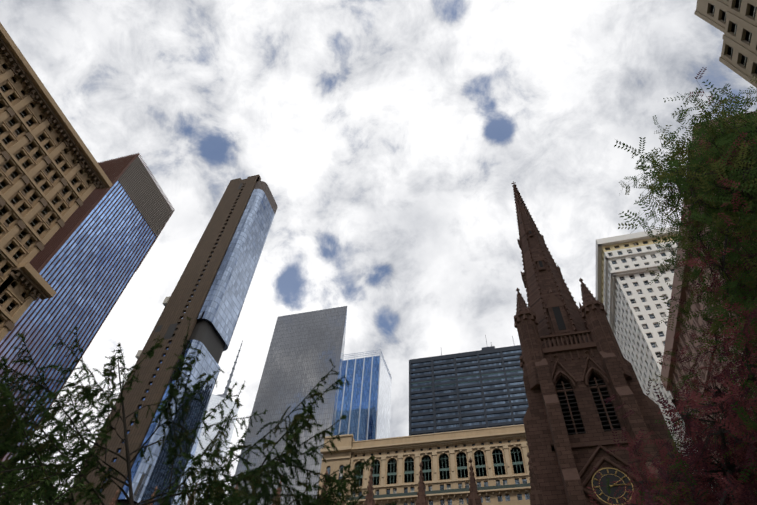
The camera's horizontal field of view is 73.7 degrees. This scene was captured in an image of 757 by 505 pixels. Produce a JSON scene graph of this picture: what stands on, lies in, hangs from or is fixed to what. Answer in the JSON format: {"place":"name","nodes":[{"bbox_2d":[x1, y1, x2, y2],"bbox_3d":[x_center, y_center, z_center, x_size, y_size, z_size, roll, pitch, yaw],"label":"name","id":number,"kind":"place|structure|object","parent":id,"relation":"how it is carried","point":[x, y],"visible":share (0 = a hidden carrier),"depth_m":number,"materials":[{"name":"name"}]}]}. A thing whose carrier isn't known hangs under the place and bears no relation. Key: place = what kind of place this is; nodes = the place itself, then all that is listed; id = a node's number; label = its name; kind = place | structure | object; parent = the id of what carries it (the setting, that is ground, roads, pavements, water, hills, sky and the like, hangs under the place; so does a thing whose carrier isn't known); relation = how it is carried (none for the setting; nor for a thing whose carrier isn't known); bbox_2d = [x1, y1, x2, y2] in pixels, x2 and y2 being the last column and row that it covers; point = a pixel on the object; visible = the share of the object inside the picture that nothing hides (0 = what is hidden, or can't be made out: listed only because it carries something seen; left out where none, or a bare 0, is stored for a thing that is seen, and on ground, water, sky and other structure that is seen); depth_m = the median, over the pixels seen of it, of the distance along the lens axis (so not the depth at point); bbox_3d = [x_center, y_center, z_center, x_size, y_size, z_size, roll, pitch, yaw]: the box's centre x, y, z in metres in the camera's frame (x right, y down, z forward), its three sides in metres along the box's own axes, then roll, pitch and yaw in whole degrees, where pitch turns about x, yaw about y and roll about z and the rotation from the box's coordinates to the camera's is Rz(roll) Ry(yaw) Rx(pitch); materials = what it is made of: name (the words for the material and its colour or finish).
{"place":"outdoors","nodes":[
{"label":"outdoors","id":0,"kind":"place"},
{"bbox_2d":[0,22,112,341],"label":"building","id":1,"kind":"structure","parent":0,"point":[53,175],"depth_m":98.90,"materials":[{"name":"beige stone"}]},
{"bbox_2d":[0,0,756,504],"label":"sky","id":2,"kind":"structure","parent":0,"point":[389,140],"materials":[{"name":"white"}]},
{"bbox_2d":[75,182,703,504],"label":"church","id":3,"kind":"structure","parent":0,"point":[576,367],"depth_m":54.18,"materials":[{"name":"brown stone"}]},
{"bbox_2d":[319,424,530,504],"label":"building","id":4,"kind":"structure","parent":0,"point":[499,458],"depth_m":152.99,"materials":[{"name":"beige stone"}]},
{"bbox_2d":[409,335,528,435],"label":"office building","id":5,"kind":"structure","parent":0,"point":[484,387],"depth_m":322.36,"materials":[{"name":"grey glass"}]},
{"bbox_2d":[595,226,712,490],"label":"high-rise building","id":6,"kind":"structure","parent":0,"point":[636,307],"depth_m":188.74,"materials":[{"name":"white concrete"}]},
{"bbox_2d":[660,111,756,503],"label":"building","id":7,"kind":"structure","parent":0,"point":[671,343],"depth_m":125.02,"materials":[{"name":"stone"}]},
{"bbox_3d":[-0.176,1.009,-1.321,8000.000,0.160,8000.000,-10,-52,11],"label":"ground","id":8,"kind":"structure","parent":0,"visible":0},
{"bbox_2d":[0,153,174,477],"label":"skyscraper","id":9,"kind":"structure","parent":8,"relation":"on","point":[87,261],"depth_m":180.43,"materials":[{"name":"blue glass"}]},
{"bbox_2d":[63,175,277,504],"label":"skyscraper","id":10,"kind":"structure","parent":8,"relation":"on","point":[209,294],"depth_m":228.06,"materials":[{"name":"brown glass"}]},
{"bbox_2d":[0,316,397,504],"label":"larch tree","id":11,"kind":"object","parent":8,"relation":"on","point":[21,488],"visible":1,"depth_m":5.09,"materials":[{"name":"green plant"}]},
{"bbox_2d":[173,341,242,504],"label":"skyscraper","id":12,"kind":"structure","parent":8,"relation":"on","point":[215,400],"depth_m":685.72,"materials":[{"name":"white glass"}]},
{"bbox_2d":[228,306,346,504],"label":"skyscraper","id":13,"kind":"structure","parent":8,"relation":"on","point":[305,348],"depth_m":375.10,"materials":[{"name":"grey glass"}]},
{"bbox_2d":[333,343,391,440],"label":"skyscraper","id":14,"kind":"structure","parent":8,"relation":"on","point":[364,403],"depth_m":471.01,"materials":[{"name":"blue glass"}]},
{"bbox_2d":[587,67,756,504],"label":"broadleaf tree","id":15,"kind":"object","parent":8,"relation":"on","point":[726,158],"visible":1,"depth_m":3.80,"materials":[{"name":"green plant"}]},
{"bbox_2d":[694,0,756,87],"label":"building","id":16,"kind":"structure","parent":8,"relation":"on","point":[734,22],"depth_m":71.64,"materials":[{"name":"stone"}]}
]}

